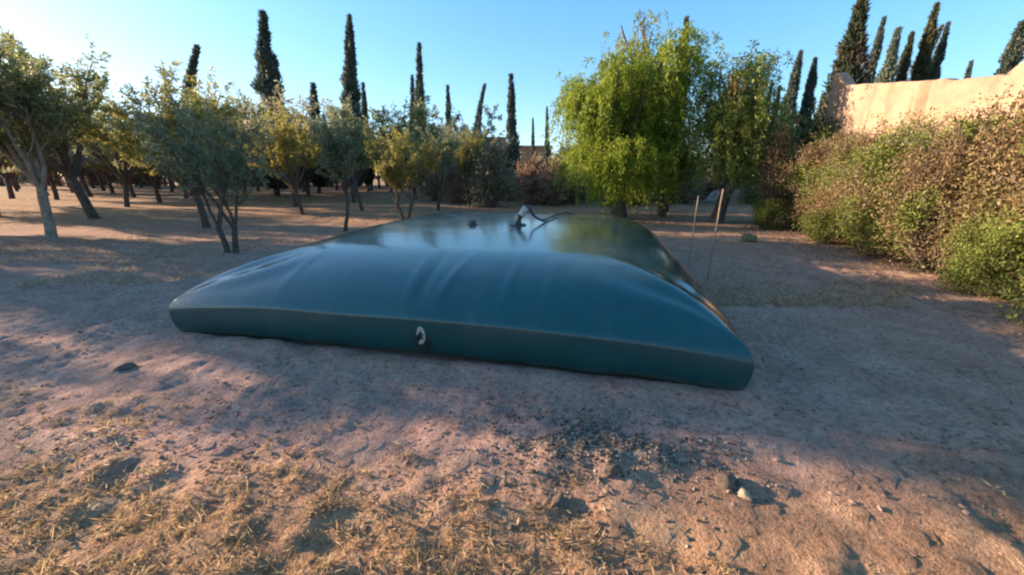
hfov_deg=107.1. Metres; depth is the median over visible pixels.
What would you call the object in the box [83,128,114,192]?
olive tree
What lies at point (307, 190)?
olive tree
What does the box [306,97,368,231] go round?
olive tree
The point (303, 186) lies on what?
olive tree
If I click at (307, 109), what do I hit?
olive tree
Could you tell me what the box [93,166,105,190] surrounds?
olive tree
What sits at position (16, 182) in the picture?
olive tree
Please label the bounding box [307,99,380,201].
olive tree
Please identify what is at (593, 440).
gravel
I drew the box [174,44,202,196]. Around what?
cypress tree
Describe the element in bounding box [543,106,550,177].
cypress tree
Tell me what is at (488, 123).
olive tree
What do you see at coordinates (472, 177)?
shrub
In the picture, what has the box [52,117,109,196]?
olive tree
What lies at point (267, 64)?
cypress tree
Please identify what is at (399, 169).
olive tree
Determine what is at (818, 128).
shrub
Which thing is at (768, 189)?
shrub
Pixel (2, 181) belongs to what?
shrub
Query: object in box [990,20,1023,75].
cypress tree
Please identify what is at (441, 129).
olive tree
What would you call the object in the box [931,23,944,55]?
cypress tree
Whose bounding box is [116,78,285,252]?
olive tree
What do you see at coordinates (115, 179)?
shrub
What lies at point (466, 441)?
dead leaves
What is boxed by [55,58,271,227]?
olive tree
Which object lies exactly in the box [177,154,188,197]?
olive tree
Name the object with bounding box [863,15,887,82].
cypress tree
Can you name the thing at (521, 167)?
shrub
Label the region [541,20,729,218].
pepper tree
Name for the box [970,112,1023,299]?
shrub
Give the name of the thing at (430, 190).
shrub
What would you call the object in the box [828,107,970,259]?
shrub
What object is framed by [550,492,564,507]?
rock
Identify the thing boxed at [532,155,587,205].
shrub
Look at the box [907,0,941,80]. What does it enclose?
cypress tree
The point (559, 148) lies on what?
olive tree
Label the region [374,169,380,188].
olive tree
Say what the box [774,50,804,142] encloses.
cypress tree
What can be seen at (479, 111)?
cypress tree
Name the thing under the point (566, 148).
shrub
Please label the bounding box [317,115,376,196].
olive tree
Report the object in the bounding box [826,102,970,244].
shrub
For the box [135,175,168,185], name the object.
shrub
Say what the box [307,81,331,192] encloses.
cypress tree
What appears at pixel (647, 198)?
shrub
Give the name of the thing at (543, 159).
shrub
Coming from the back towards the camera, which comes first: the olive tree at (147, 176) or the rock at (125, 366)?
the olive tree at (147, 176)
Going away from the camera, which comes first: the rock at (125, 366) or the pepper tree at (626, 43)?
the rock at (125, 366)
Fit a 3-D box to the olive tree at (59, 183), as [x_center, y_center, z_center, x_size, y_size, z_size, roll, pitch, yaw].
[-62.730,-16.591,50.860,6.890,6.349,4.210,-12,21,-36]
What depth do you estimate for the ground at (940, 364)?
2.57 m
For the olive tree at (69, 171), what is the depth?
13.52 m
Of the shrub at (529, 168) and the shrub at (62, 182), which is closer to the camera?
the shrub at (529, 168)
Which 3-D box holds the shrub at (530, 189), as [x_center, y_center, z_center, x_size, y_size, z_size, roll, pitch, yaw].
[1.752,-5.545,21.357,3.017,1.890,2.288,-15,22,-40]
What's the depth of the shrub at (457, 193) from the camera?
21.79 m
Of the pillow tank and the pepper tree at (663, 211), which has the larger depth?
the pepper tree at (663, 211)
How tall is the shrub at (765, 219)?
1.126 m
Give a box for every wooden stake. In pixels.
[688,196,698,266]
[706,189,723,280]
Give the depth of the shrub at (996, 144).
5.26 m
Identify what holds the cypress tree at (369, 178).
on the ground at (940, 364)
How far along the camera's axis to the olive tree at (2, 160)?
14.98 m
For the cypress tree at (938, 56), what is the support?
on the ground at (940, 364)
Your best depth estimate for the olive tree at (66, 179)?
45.55 m
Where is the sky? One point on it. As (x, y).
(467, 45)
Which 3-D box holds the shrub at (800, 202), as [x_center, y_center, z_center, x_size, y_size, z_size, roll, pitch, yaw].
[8.754,-3.004,10.476,2.393,3.145,1.882,2,17,6]
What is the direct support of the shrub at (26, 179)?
on the ground at (940, 364)
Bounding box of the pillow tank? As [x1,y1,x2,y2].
[169,205,754,389]
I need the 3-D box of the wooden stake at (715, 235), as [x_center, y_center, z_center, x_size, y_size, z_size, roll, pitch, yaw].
[3.119,-0.736,5.832,0.063,1.521,0.035,0,17,0]
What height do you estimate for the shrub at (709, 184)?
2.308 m
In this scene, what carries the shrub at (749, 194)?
on the ground at (940, 364)
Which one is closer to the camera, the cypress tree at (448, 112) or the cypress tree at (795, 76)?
the cypress tree at (795, 76)
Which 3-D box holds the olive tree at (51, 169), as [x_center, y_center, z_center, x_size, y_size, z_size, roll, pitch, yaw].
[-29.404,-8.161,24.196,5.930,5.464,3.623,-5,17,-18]
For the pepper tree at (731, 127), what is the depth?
11.67 m
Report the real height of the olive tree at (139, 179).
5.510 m
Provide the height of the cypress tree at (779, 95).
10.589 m
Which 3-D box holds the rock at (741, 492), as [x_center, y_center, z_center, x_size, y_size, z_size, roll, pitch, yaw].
[1.204,1.080,1.965,0.080,0.066,0.075,11,20,33]
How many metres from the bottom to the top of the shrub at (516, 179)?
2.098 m
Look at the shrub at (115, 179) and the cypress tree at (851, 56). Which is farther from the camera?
the shrub at (115, 179)
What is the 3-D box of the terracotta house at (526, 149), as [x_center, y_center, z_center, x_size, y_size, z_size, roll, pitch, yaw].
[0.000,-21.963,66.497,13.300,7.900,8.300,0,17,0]
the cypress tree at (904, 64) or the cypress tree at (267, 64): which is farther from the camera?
the cypress tree at (267, 64)
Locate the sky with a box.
[0,0,1023,175]
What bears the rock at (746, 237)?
on the ground at (940, 364)
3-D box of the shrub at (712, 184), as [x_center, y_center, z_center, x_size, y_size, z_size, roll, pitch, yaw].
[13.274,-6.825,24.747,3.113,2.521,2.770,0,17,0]
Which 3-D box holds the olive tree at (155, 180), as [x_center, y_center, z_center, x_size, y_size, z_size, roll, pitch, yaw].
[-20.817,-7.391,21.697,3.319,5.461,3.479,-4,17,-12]
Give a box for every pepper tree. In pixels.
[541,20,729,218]
[589,9,692,213]
[641,109,708,216]
[669,38,810,223]
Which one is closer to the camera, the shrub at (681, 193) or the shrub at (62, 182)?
the shrub at (681, 193)
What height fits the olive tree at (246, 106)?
6.689 m
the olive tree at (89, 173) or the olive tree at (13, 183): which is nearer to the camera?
the olive tree at (13, 183)
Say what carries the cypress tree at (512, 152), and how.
on the ground at (940, 364)
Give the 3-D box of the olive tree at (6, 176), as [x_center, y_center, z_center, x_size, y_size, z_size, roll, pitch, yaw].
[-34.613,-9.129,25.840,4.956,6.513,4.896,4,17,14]
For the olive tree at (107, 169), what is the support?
on the ground at (940, 364)
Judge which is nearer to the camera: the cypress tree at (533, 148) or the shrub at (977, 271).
the shrub at (977, 271)
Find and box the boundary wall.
[822,71,1023,149]
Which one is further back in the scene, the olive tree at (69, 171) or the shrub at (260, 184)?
the shrub at (260, 184)
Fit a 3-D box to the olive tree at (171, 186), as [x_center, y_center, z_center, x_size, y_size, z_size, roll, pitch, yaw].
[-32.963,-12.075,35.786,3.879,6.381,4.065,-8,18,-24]
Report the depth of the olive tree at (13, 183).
36.69 m
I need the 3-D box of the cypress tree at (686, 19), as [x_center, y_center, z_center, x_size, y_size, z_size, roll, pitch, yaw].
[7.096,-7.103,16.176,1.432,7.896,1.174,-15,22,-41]
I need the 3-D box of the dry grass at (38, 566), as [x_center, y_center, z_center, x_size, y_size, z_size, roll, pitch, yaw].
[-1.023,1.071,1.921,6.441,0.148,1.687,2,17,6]
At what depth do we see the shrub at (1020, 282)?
4.14 m
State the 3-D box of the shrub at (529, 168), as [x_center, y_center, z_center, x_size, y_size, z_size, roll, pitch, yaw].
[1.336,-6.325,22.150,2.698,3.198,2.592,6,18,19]
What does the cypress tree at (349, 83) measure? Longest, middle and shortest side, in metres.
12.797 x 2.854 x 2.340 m
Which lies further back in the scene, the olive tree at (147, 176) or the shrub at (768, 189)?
the olive tree at (147, 176)
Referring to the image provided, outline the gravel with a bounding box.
[347,384,873,572]
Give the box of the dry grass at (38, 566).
[0,384,1023,574]
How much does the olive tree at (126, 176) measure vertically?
5.971 m
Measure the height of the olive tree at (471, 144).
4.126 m
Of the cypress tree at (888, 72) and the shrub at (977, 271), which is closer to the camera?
the shrub at (977, 271)
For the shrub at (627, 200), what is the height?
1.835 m
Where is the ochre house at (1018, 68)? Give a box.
[1007,61,1023,73]
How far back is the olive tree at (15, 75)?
8.18 m
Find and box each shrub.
[0,176,30,185]
[18,173,56,185]
[47,174,66,185]
[77,172,118,185]
[103,174,122,185]
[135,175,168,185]
[245,176,263,185]
[308,171,334,186]
[414,171,445,201]
[435,163,472,203]
[446,174,498,201]
[462,135,523,207]
[494,150,526,179]
[508,168,527,199]
[510,151,548,202]
[518,174,554,204]
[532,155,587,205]
[536,153,554,174]
[550,140,595,202]
[602,190,645,204]
[631,180,660,205]
[646,166,711,204]
[676,164,710,203]
[691,173,724,199]
[694,167,725,199]
[735,174,783,203]
[739,152,788,201]
[749,117,801,227]
[749,195,791,230]
[773,118,869,233]
[779,104,825,226]
[783,102,848,228]
[797,203,849,243]
[806,117,883,240]
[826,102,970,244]
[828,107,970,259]
[861,83,1023,276]
[922,85,1023,294]
[929,204,1023,300]
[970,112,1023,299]
[979,249,1023,325]
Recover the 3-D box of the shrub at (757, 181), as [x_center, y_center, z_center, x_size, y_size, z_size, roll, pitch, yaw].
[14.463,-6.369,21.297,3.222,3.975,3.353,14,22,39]
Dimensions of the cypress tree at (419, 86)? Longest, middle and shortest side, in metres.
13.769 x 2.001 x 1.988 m
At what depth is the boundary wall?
8.78 m
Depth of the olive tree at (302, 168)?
23.70 m
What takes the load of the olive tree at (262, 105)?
on the ground at (940, 364)
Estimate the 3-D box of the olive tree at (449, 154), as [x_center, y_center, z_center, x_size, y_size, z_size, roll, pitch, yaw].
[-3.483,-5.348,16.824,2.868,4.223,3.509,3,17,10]
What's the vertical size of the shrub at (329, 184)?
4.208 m
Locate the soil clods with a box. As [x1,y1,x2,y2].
[0,231,1022,574]
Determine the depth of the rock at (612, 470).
2.08 m
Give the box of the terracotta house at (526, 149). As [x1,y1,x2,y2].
[486,137,552,171]
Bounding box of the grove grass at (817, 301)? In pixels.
[0,195,915,306]
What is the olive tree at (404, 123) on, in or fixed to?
on the ground at (940, 364)
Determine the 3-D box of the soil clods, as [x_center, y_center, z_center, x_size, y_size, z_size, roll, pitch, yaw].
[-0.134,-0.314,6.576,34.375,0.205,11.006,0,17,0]
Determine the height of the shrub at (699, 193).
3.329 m
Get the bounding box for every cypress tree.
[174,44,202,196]
[242,8,302,195]
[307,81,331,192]
[339,13,367,186]
[361,82,376,191]
[408,75,417,183]
[412,41,427,188]
[444,85,453,189]
[472,83,486,135]
[502,72,522,178]
[530,118,535,166]
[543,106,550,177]
[667,15,689,211]
[770,84,781,134]
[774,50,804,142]
[791,57,817,148]
[813,0,876,125]
[816,93,824,118]
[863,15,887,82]
[874,26,904,82]
[894,30,915,81]
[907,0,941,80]
[929,20,950,79]
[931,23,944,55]
[963,60,974,78]
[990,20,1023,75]
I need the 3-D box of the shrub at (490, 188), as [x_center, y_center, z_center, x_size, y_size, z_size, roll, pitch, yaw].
[-0.979,-5.840,19.622,3.342,3.961,3.211,-1,17,-3]
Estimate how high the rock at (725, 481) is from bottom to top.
0.083 m
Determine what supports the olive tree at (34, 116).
on the ground at (940, 364)
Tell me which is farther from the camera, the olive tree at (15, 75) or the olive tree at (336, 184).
the olive tree at (336, 184)
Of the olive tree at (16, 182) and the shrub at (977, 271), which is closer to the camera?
the shrub at (977, 271)
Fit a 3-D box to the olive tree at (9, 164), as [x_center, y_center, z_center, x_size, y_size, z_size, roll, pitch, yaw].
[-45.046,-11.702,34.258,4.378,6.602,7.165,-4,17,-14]
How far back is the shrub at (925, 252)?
6.17 m
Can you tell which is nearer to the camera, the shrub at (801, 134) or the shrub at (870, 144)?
the shrub at (870, 144)
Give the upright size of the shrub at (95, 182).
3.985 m
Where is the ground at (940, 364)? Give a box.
[0,176,1023,574]
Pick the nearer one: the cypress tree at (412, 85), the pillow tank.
the pillow tank
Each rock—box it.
[111,362,136,371]
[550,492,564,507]
[602,463,620,477]
[714,472,735,489]
[735,487,752,501]
[740,233,756,241]
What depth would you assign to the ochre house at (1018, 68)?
9.61 m
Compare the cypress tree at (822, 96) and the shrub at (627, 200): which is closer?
the shrub at (627, 200)
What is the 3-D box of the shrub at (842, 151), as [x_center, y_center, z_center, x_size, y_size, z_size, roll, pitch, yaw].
[8.550,-2.602,9.344,2.540,2.971,1.800,-15,22,-41]
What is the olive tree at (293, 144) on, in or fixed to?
on the ground at (940, 364)
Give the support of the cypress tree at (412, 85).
on the ground at (940, 364)
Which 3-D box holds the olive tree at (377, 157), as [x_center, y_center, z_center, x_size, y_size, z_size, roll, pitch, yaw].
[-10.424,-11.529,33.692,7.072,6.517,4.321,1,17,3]
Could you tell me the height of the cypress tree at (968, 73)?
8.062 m
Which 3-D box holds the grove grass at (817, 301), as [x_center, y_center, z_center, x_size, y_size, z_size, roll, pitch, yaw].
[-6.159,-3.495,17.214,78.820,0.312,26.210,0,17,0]
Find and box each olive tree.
[0,23,96,240]
[0,29,113,218]
[0,51,80,131]
[0,128,24,216]
[0,132,42,198]
[0,139,107,199]
[1,167,19,191]
[2,161,23,174]
[13,171,20,188]
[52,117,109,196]
[52,173,62,186]
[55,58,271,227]
[57,171,69,187]
[60,89,170,206]
[70,143,154,197]
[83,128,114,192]
[85,166,94,187]
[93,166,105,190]
[108,113,167,202]
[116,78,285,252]
[136,176,142,187]
[140,169,155,180]
[142,78,264,204]
[165,172,173,191]
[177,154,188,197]
[202,93,278,199]
[220,80,329,206]
[234,100,327,195]
[236,98,322,214]
[252,172,259,190]
[282,106,330,195]
[292,132,305,191]
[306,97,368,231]
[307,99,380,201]
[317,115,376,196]
[322,99,376,210]
[329,171,339,189]
[362,121,411,191]
[362,125,448,218]
[366,92,440,199]
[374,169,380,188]
[392,117,468,210]
[408,102,505,176]
[417,116,475,174]
[451,126,486,206]
[552,133,590,164]
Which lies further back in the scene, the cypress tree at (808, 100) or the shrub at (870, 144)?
the cypress tree at (808, 100)
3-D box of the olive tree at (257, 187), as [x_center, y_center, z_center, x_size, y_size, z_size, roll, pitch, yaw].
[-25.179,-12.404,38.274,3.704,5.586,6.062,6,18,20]
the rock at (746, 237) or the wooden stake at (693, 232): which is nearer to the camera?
the wooden stake at (693, 232)
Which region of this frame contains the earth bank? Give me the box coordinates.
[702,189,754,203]
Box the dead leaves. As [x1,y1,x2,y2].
[0,219,1023,574]
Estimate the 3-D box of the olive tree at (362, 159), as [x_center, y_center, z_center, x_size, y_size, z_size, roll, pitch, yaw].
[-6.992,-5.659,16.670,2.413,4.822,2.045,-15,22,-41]
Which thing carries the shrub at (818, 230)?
on the ground at (940, 364)

